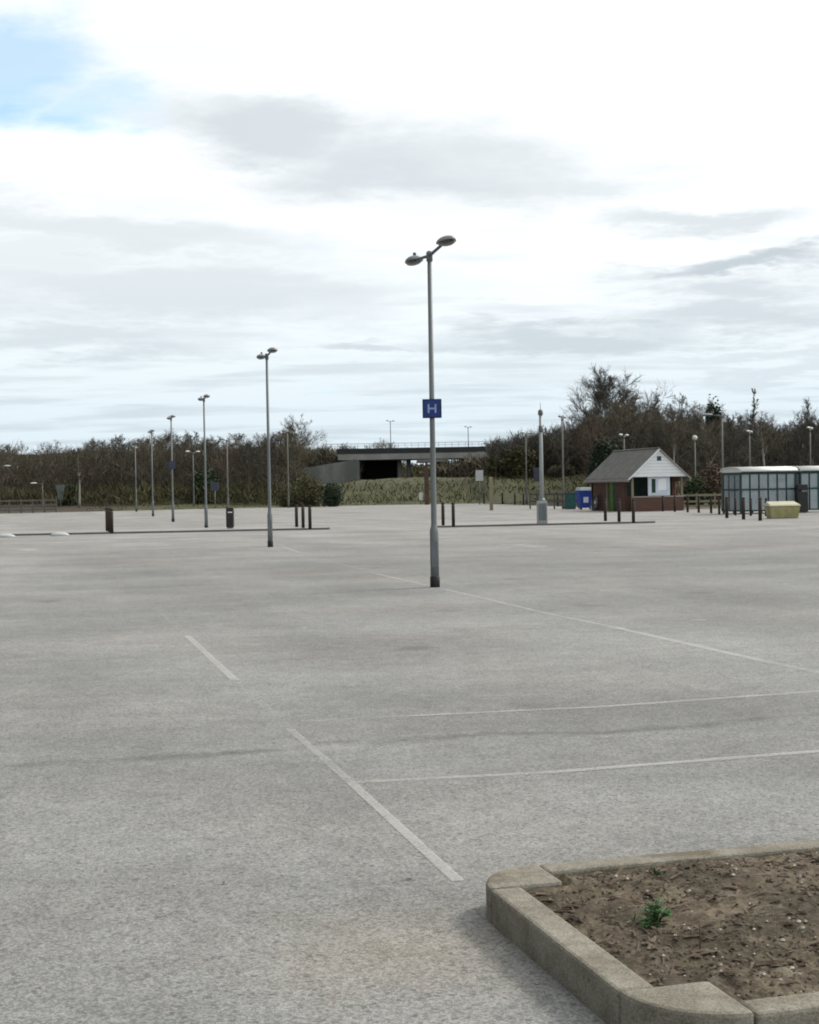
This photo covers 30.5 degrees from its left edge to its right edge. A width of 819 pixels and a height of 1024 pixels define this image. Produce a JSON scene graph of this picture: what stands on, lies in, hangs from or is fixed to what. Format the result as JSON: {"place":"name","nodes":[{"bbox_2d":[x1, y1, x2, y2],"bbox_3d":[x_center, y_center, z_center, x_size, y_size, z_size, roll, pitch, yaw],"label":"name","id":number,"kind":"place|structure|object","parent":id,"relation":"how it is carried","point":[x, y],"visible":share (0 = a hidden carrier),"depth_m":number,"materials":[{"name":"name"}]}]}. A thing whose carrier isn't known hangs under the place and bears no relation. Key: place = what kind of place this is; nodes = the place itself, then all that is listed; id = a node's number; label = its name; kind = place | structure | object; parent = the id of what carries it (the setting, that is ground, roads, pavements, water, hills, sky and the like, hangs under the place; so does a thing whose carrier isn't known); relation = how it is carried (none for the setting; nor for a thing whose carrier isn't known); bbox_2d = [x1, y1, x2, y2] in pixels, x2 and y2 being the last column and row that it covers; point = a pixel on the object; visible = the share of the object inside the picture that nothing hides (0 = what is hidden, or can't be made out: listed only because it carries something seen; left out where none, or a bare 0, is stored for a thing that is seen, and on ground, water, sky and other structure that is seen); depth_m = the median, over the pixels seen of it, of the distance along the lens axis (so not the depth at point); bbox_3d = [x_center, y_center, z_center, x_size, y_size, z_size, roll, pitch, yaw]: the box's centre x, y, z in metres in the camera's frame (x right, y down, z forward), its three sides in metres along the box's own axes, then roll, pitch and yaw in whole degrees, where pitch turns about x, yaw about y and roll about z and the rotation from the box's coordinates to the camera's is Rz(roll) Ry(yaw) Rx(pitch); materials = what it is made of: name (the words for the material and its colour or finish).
{"place":"outdoors","nodes":[
{"label":"outdoors","id":0,"kind":"place"},
{"bbox_2d":[0,466,756,512],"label":"grass bank","id":1,"kind":"structure","parent":0,"point":[349,493],"depth_m":141.77,"materials":[{"name":"plant"}]},
{"bbox_2d":[0,442,25,504],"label":"bare tree","id":2,"kind":"object","parent":1,"relation":"on","point":[6,463],"visible":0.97,"depth_m":144.03,"materials":[{"name":"brown plant"}]},
{"bbox_2d":[15,454,42,497],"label":"bare tree","id":3,"kind":"object","parent":1,"relation":"on","point":[25,458],"visible":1,"depth_m":145.46,"materials":[{"name":"brown plant"}]},
{"bbox_2d":[30,453,69,501],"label":"bare tree","id":4,"kind":"object","parent":1,"relation":"on","point":[48,469],"visible":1,"depth_m":144.72,"materials":[{"name":"brown plant"}]},
{"bbox_2d":[56,483,77,505],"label":"bush","id":5,"kind":"object","parent":1,"relation":"on","point":[66,503],"visible":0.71,"depth_m":140.84,"materials":[{"name":"green plant"}]},
{"bbox_2d":[57,448,92,487],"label":"bare tree","id":6,"kind":"object","parent":1,"relation":"on","point":[69,461],"visible":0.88,"depth_m":146.18,"materials":[{"name":"brown plant"}]},
{"bbox_2d":[72,455,84,507],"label":"birch tree","id":7,"kind":"object","parent":1,"relation":"on","point":[78,477],"visible":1,"depth_m":137.45,"materials":[{"name":"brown plant"}]},
{"bbox_2d":[78,440,112,490],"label":"bare tree","id":8,"kind":"object","parent":1,"relation":"on","point":[96,453],"visible":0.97,"depth_m":146.69,"materials":[{"name":"brown plant"}]},
{"bbox_2d":[102,434,134,499],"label":"bare tree","id":9,"kind":"object","parent":1,"relation":"on","point":[120,454],"visible":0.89,"depth_m":146.75,"materials":[{"name":"brown plant"}]},
{"bbox_2d":[119,438,163,498],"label":"bare tree","id":10,"kind":"object","parent":1,"relation":"on","point":[140,446],"visible":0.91,"depth_m":144.36,"materials":[{"name":"brown plant"}]},
{"bbox_2d":[0,477,298,506],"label":"undergrowth","id":11,"kind":"object","parent":1,"relation":"on","point":[159,494],"visible":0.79,"depth_m":140.94,"materials":[{"name":"plant"}]},
{"bbox_2d":[143,438,174,487],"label":"bare tree","id":12,"kind":"object","parent":1,"relation":"on","point":[161,454],"visible":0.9,"depth_m":146.19,"materials":[{"name":"brown plant"}]},
{"bbox_2d":[147,431,183,481],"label":"bare tree","id":13,"kind":"object","parent":1,"relation":"on","point":[168,438],"visible":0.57,"depth_m":150.67,"materials":[{"name":"brown plant"}]},
{"bbox_2d":[168,443,200,492],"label":"bare tree","id":14,"kind":"object","parent":1,"relation":"on","point":[179,460],"visible":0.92,"depth_m":146.94,"materials":[{"name":"brown plant"}]},
{"bbox_2d":[173,430,208,476],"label":"bare tree","id":15,"kind":"object","parent":1,"relation":"on","point":[190,436],"visible":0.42,"depth_m":155.74,"materials":[{"name":"brown plant"}]},
{"bbox_2d":[189,465,220,503],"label":"bush","id":16,"kind":"object","parent":1,"relation":"on","point":[210,476],"visible":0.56,"depth_m":141.14,"materials":[{"name":"green plant"}]},
{"bbox_2d":[195,440,225,474],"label":"bare tree","id":17,"kind":"object","parent":1,"relation":"on","point":[208,448],"visible":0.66,"depth_m":147.02,"materials":[{"name":"brown plant"}]},
{"bbox_2d":[206,437,249,491],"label":"bare tree","id":18,"kind":"object","parent":1,"relation":"on","point":[221,466],"visible":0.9,"depth_m":144.01,"materials":[{"name":"brown plant"}]},
{"bbox_2d":[226,439,263,500],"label":"bare tree","id":19,"kind":"object","parent":1,"relation":"on","point":[248,445],"visible":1,"depth_m":143.70,"materials":[{"name":"brown plant"}]},
{"bbox_2d":[238,432,281,484],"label":"bare tree","id":20,"kind":"object","parent":1,"relation":"on","point":[264,442],"visible":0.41,"depth_m":150.74,"materials":[{"name":"brown plant"}]},
{"bbox_2d":[248,437,283,480],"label":"bare tree","id":21,"kind":"object","parent":1,"relation":"on","point":[271,459],"visible":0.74,"depth_m":144.12,"materials":[{"name":"brown plant"}]},
{"bbox_2d":[276,482,304,506],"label":"bush","id":22,"kind":"object","parent":1,"relation":"on","point":[295,495],"visible":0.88,"depth_m":131.40,"materials":[{"name":"green plant"}]},
{"bbox_2d":[264,430,317,486],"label":"bare tree","id":23,"kind":"object","parent":1,"relation":"on","point":[292,454],"visible":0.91,"depth_m":144.46,"materials":[{"name":"brown plant"}]},
{"bbox_2d":[275,430,315,481],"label":"bare tree","id":24,"kind":"object","parent":1,"relation":"on","point":[295,458],"visible":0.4,"depth_m":150.43,"materials":[{"name":"brown plant"}]},
{"bbox_2d":[275,413,330,477],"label":"bare tree","id":25,"kind":"object","parent":1,"relation":"on","point":[290,429],"visible":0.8,"depth_m":147.63,"materials":[{"name":"brown plant"}]},
{"bbox_2d":[293,473,324,506],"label":"bush","id":26,"kind":"object","parent":1,"relation":"on","point":[310,494],"visible":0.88,"depth_m":132.52,"materials":[{"name":"green plant"}]},
{"bbox_2d":[320,481,343,506],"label":"bush","id":27,"kind":"object","parent":1,"relation":"on","point":[332,495],"visible":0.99,"depth_m":130.61,"materials":[{"name":"green plant"}]},
{"bbox_2d":[338,471,586,504],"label":"undergrowth","id":28,"kind":"object","parent":1,"relation":"on","point":[388,500],"visible":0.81,"depth_m":143.29,"materials":[{"name":"plant"}]},
{"bbox_2d":[482,447,508,477],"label":"bush","id":29,"kind":"object","parent":1,"relation":"on","point":[491,469],"visible":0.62,"depth_m":151.23,"materials":[{"name":"green plant"}]},
{"bbox_2d":[499,442,538,478],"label":"bush","id":30,"kind":"object","parent":1,"relation":"on","point":[510,467],"visible":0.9,"depth_m":148.73,"materials":[{"name":"green plant"}]},
{"bbox_2d":[480,407,589,477],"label":"undergrowth","id":31,"kind":"object","parent":1,"relation":"on","point":[530,438],"visible":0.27,"depth_m":153.79,"materials":[{"name":"plant"}]},
{"bbox_2d":[547,464,577,477],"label":"bush","id":32,"kind":"object","parent":1,"relation":"on","point":[554,470],"visible":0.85,"depth_m":149.51,"materials":[{"name":"green plant"}]},
{"bbox_2d":[548,431,581,466],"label":"bare tree","id":33,"kind":"object","parent":1,"relation":"on","point":[568,435],"visible":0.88,"depth_m":148.92,"materials":[{"name":"brown plant"}]},
{"bbox_2d":[586,433,625,490],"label":"bush","id":34,"kind":"object","parent":1,"relation":"on","point":[604,450],"visible":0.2,"depth_m":117.79,"materials":[{"name":"green plant"}]},
{"bbox_2d":[558,363,674,453],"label":"bare tree","id":35,"kind":"object","parent":1,"relation":"on","point":[598,398],"visible":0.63,"depth_m":131.60,"materials":[{"name":"brown plant"}]},
{"bbox_2d":[611,408,671,453],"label":"bare tree","id":36,"kind":"object","parent":1,"relation":"on","point":[651,422],"visible":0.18,"depth_m":129.56,"materials":[{"name":"brown plant"}]},
{"bbox_2d":[663,392,702,434],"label":"bare tree","id":37,"kind":"object","parent":1,"relation":"on","point":[685,407],"visible":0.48,"depth_m":140.12,"materials":[{"name":"brown plant"}]},
{"bbox_2d":[683,474,707,504],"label":"bush","id":38,"kind":"object","parent":1,"relation":"on","point":[694,485],"visible":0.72,"depth_m":99.77,"materials":[{"name":"green plant"}]},
{"bbox_2d":[578,412,818,492],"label":"undergrowth","id":39,"kind":"object","parent":1,"relation":"on","point":[773,460],"visible":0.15,"depth_m":126.08,"materials":[{"name":"plant"}]},
{"bbox_2d":[701,460,721,504],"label":"bush","id":40,"kind":"object","parent":1,"relation":"on","point":[713,481],"visible":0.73,"depth_m":103.56,"materials":[{"name":"brown plant"}]},
{"bbox_2d":[705,394,721,466],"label":"evergreen tree","id":41,"kind":"object","parent":1,"relation":"on","point":[714,410],"visible":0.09,"depth_m":133.75,"materials":[{"name":"green plant"}]},
{"bbox_2d":[702,421,772,466],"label":"bare tree","id":42,"kind":"object","parent":1,"relation":"on","point":[740,442],"visible":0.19,"depth_m":129.67,"materials":[{"name":"brown plant"}]},
{"bbox_2d":[745,388,760,464],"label":"birch tree","id":43,"kind":"object","parent":1,"relation":"on","point":[752,413],"visible":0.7,"depth_m":130.60,"materials":[{"name":"brown plant"}]},
{"bbox_2d":[731,409,786,462],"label":"bare tree","id":44,"kind":"object","parent":1,"relation":"on","point":[756,417],"visible":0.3,"depth_m":136.15,"materials":[{"name":"brown plant"}]},
{"bbox_2d":[0,502,757,513],"bbox_3d":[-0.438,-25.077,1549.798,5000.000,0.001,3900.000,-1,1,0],"label":"rough ground","id":45,"kind":"structure","parent":0,"point":[552,504],"depth_m":116.34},
{"bbox_2d":[0,433,312,500],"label":"undergrowth","id":46,"kind":"object","parent":45,"relation":"on","point":[130,480],"visible":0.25,"depth_m":149.23,"materials":[{"name":"plant"}]},
{"bbox_2d":[302,441,494,483],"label":"road bridge","id":47,"kind":"structure","parent":45,"relation":"on","point":[383,463],"depth_m":199.78,"materials":[{"name":"concrete"}]},
{"bbox_2d":[402,460,457,477],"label":"undergrowth","id":48,"kind":"object","parent":45,"relation":"on","point":[417,470],"visible":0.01,"depth_m":227.46,"materials":[{"name":"plant"}]},
{"bbox_2d":[574,414,619,480],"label":"bare tree","id":49,"kind":"object","parent":45,"relation":"on","point":[586,433],"visible":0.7,"depth_m":120.22,"materials":[{"name":"brown plant"}]},
{"bbox_2d":[578,403,664,465],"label":"bare tree","id":50,"kind":"object","parent":45,"relation":"on","point":[605,423],"visible":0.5,"depth_m":122.91,"materials":[{"name":"brown plant"}]},
{"bbox_2d":[581,393,684,451],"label":"bare tree","id":51,"kind":"object","parent":45,"relation":"on","point":[639,423],"visible":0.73,"depth_m":121.77,"materials":[{"name":"brown plant"}]},
{"bbox_2d":[643,425,670,450],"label":"bare tree","id":52,"kind":"object","parent":45,"relation":"on","point":[658,439],"visible":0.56,"depth_m":122.03,"materials":[{"name":"brown plant"}]},
{"bbox_2d":[639,409,708,482],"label":"bare tree","id":53,"kind":"object","parent":45,"relation":"on","point":[677,423],"visible":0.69,"depth_m":121.73,"materials":[{"name":"brown plant"}]},
{"bbox_2d":[652,406,701,489],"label":"bare tree","id":54,"kind":"object","parent":45,"relation":"on","point":[670,415],"visible":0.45,"depth_m":127.03,"materials":[{"name":"brown plant"}]},
{"bbox_2d":[678,414,708,472],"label":"bare tree","id":55,"kind":"object","parent":45,"relation":"on","point":[693,424],"visible":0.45,"depth_m":124.32,"materials":[{"name":"brown plant"}]},
{"bbox_2d":[588,467,815,499],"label":"undergrowth","id":56,"kind":"object","parent":45,"relation":"on","point":[737,487],"visible":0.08,"depth_m":115.11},
{"bbox_2d":[677,493,743,507],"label":"rail fence","id":57,"kind":"object","parent":45,"relation":"on","point":[714,500],"visible":0.43,"depth_m":92.72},
{"bbox_2d":[675,412,747,480],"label":"bare tree","id":58,"kind":"object","parent":45,"relation":"on","point":[706,435],"visible":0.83,"depth_m":119.77,"materials":[{"name":"brown plant"}]},
{"bbox_2d":[692,416,752,478],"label":"bare tree","id":59,"kind":"object","parent":45,"relation":"on","point":[725,446],"visible":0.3,"depth_m":127.17,"materials":[{"name":"brown plant"}]},
{"bbox_2d":[713,413,751,466],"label":"bare tree","id":60,"kind":"object","parent":45,"relation":"on","point":[730,430],"visible":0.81,"depth_m":123.15,"materials":[{"name":"brown plant"}]},
{"bbox_2d":[733,417,791,466],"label":"bare tree","id":61,"kind":"object","parent":45,"relation":"on","point":[765,427],"visible":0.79,"depth_m":122.76,"materials":[{"name":"brown plant"}]},
{"bbox_2d":[758,418,768,496],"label":"birch tree","id":62,"kind":"object","parent":45,"relation":"on","point":[762,439],"visible":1,"depth_m":110.50,"materials":[{"name":"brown plant"}]},
{"bbox_2d":[759,432,806,471],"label":"bare tree","id":63,"kind":"object","parent":45,"relation":"on","point":[786,445],"visible":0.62,"depth_m":123.52,"materials":[{"name":"brown plant"}]},
{"bbox_2d":[784,418,818,465],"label":"bare tree","id":64,"kind":"object","parent":45,"relation":"on","point":[802,440],"visible":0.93,"depth_m":121.42,"materials":[{"name":"brown plant"}]},
{"bbox_2d":[797,414,818,465],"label":"bare tree","id":65,"kind":"object","parent":45,"relation":"on","point":[814,426],"visible":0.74,"depth_m":122.45,"materials":[{"name":"brown plant"}]},
{"bbox_2d":[0,503,818,1023],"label":"car park surface","id":66,"kind":"object","parent":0,"point":[346,765],"visible":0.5,"depth_m":10.00,"materials":[{"name":"asphalt"}]},
{"bbox_2d":[0,499,56,513],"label":"rail fence","id":67,"kind":"object","parent":66,"relation":"on","point":[32,505],"visible":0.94,"depth_m":123.72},
{"bbox_2d":[0,527,329,535],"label":"traffic island","id":68,"kind":"structure","parent":66,"relation":"on","point":[122,531],"depth_m":59.89,"materials":[{"name":"concrete"}]},
{"bbox_2d":[226,507,233,528],"bbox_3d":[-7.329,0.243,61.349,0.304,0.860,0.304,-1,1,0],"label":"litter bin","id":69,"kind":"object","parent":68,"relation":"on","point":[229,520],"visible":1,"depth_m":61.20,"materials":[{"name":"black paint"}]},
{"bbox_2d":[166,415,175,521],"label":"street lamp","id":70,"kind":"object","parent":66,"relation":"on","point":[170,419],"visible":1,"depth_m":79.68,"materials":[{"name":"metal"}]},
{"bbox_2d":[198,394,209,527],"bbox_3d":[-8.602,-2.095,63.198,0.290,5.685,2.720,-1,1,-14],"label":"street lamp","id":71,"kind":"object","parent":66,"relation":"on","point":[201,398],"visible":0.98,"depth_m":63.16,"materials":[{"name":"metal"}]},
{"bbox_2d":[256,347,277,546],"bbox_3d":[-4.044,-1.827,43.083,0.290,5.685,2.720,-1,1,-14],"label":"street lamp","id":72,"kind":"object","parent":66,"relation":"on","point":[269,514],"visible":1,"depth_m":43.05,"materials":[{"name":"metal"}]},
{"bbox_2d":[424,465,428,504],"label":"marker post","id":73,"kind":"object","parent":66,"relation":"on","point":[426,482],"visible":1,"depth_m":132.83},
{"bbox_2d":[405,235,455,586],"bbox_3d":[0.374,-1.588,24.818,0.290,5.685,2.720,-1,1,-14],"label":"street lamp","id":74,"kind":"object","parent":66,"relation":"on","point":[446,240],"visible":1,"depth_m":24.78,"materials":[{"name":"metal"}]},
{"bbox_2d":[422,399,441,417],"bbox_3d":[0.372,-1.706,24.806,0.315,0.315,0.136,-1,1,1],"label":"row sign","id":75,"kind":"object","parent":74,"relation":"attached to","point":[431,408],"visible":1,"depth_m":24.74,"materials":[{"name":"metal"}]},
{"bbox_2d":[486,864,561,922],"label":"quadrant kerb","id":76,"kind":"structure","parent":66,"relation":"on","point":[527,878],"depth_m":5.84,"materials":[{"name":"concrete"}]},
{"bbox_2d":[437,520,654,527],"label":"traffic island","id":77,"kind":"structure","parent":66,"relation":"on","point":[535,523],"depth_m":61.00,"materials":[{"name":"concrete"}]},
{"bbox_2d":[537,404,547,522],"bbox_3d":[5.345,-1.998,60.941,0.400,4.912,0.406,-1,1,0],"label":"camera mast","id":78,"kind":"object","parent":77,"relation":"on","point":[541,509],"visible":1,"depth_m":60.86,"materials":[{"name":"metal"}]},
{"bbox_2d":[529,493,579,508],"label":"rail fence","id":79,"kind":"object","parent":66,"relation":"on","point":[546,494],"visible":0.56,"depth_m":99.29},
{"bbox_2d":[558,415,565,508],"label":"street lamp","id":80,"kind":"object","parent":66,"relation":"on","point":[562,417],"visible":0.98,"depth_m":98.92,"materials":[{"name":"metal"}]},
{"bbox_2d":[564,493,575,508],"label":"cabinet","id":81,"kind":"object","parent":66,"relation":"on","point":[570,500],"visible":0.97,"depth_m":96.82,"materials":[{"name":"metal"}]},
{"bbox_2d":[491,887,652,1023],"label":"kerb stone","id":82,"kind":"object","parent":66,"relation":"on","point":[593,977],"visible":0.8,"depth_m":5.05,"materials":[{"name":"concrete"}]},
{"bbox_2d":[575,487,590,509],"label":"waste bin","id":83,"kind":"object","parent":66,"relation":"on","point":[583,496],"visible":0.91,"depth_m":94.17,"materials":[{"name":"blue plastic"}]},
{"bbox_2d":[583,447,691,511],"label":"brick kiosk","id":84,"kind":"object","parent":66,"relation":"on","point":[646,479],"visible":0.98,"depth_m":86.74,"materials":[{"name":"red brick"}]},
{"bbox_2d":[627,476,671,495],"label":"window","id":85,"kind":"structure","parent":84,"relation":"in","point":[640,483],"depth_m":87.03,"materials":[{"name":"black glass"}]},
{"bbox_2d":[539,840,818,875],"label":"kerb stone","id":86,"kind":"object","parent":66,"relation":"on","point":[575,868],"visible":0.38,"depth_m":6.19,"materials":[{"name":"concrete"}]},
{"bbox_2d":[620,981,753,1023],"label":"quadrant kerb","id":87,"kind":"structure","parent":66,"relation":"on","point":[705,1002],"depth_m":4.45,"materials":[{"name":"concrete"}]},
{"bbox_2d":[701,412,723,510],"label":"street lamp","id":88,"kind":"object","parent":66,"relation":"on","point":[721,417],"visible":0.78,"depth_m":81.93,"materials":[{"name":"metal"}]},
{"bbox_2d":[720,466,797,513],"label":"glazed shelter","id":89,"kind":"object","parent":66,"relation":"on","point":[748,478],"visible":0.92,"depth_m":75.09,"materials":[{"name":"glass"}]},
{"bbox_2d":[740,992,818,1023],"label":"kerb stone","id":90,"kind":"object","parent":66,"relation":"on","point":[803,1008],"visible":0.86,"depth_m":4.41,"materials":[{"name":"concrete"}]},
{"bbox_2d":[764,501,800,518],"bbox_3d":[16.189,-0.096,65.220,1.397,0.734,0.814,-1,1,-4],"label":"grit bin","id":91,"kind":"object","parent":66,"relation":"on","point":[781,509],"visible":1,"depth_m":64.89,"materials":[{"name":"yellow plastic"}]},
{"bbox_2d":[780,466,818,509],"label":"glazed shelter","id":92,"kind":"object","parent":66,"relation":"on","point":[809,475],"visible":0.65,"depth_m":75.58,"materials":[{"name":"glass"}]},
{"bbox_2d":[796,484,807,512],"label":"ticket machine","id":93,"kind":"object","parent":66,"relation":"on","point":[802,499],"visible":0.91,"depth_m":74.72,"materials":[{"name":"black paint"}]},
{"bbox_2d":[0,0,818,464],"label":"sky","id":94,"kind":"structure","parent":0,"point":[191,190],"materials":[{"name":"white"}]},
{"bbox_2d":[528,850,818,1002],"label":"soil","id":95,"kind":"structure","parent":0,"point":[635,961],"depth_m":5.34,"materials":[{"name":"soil"}]},
{"bbox_2d":[639,897,673,927],"bbox_3d":[0.870,1.433,5.351,0.131,0.104,0.141,-1,1,-23],"label":"weed plant","id":96,"kind":"object","parent":95,"relation":"on","point":[655,910],"visible":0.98,"depth_m":5.34,"materials":[{"name":"green plant"}]},
{"bbox_2d":[536,848,818,998],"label":"bark chips","id":97,"kind":"object","parent":95,"relation":"on","point":[706,936],"visible":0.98,"depth_m":5.38,"materials":[{"name":"wood"}]},
{"bbox_2d":[549,852,816,995],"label":"pebbles","id":98,"kind":"object","parent":95,"relation":"on","point":[754,929],"visible":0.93,"depth_m":5.17,"materials":[{"name":"stone"}]},
{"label":"embankment","id":99,"kind":"structure","parent":0,"visible":0},
{"bbox_2d":[299,442,366,473],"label":"undergrowth","id":100,"kind":"object","parent":99,"relation":"on","point":[325,455],"visible":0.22,"depth_m":201.11,"materials":[{"name":"plant"}]},
{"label":"embankment","id":101,"kind":"structure","parent":0,"visible":0},
{"bbox_2d":[436,453,487,477],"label":"undergrowth","id":102,"kind":"object","parent":101,"relation":"on","point":[466,467],"visible":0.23,"depth_m":197.82,"materials":[{"name":"plant"}]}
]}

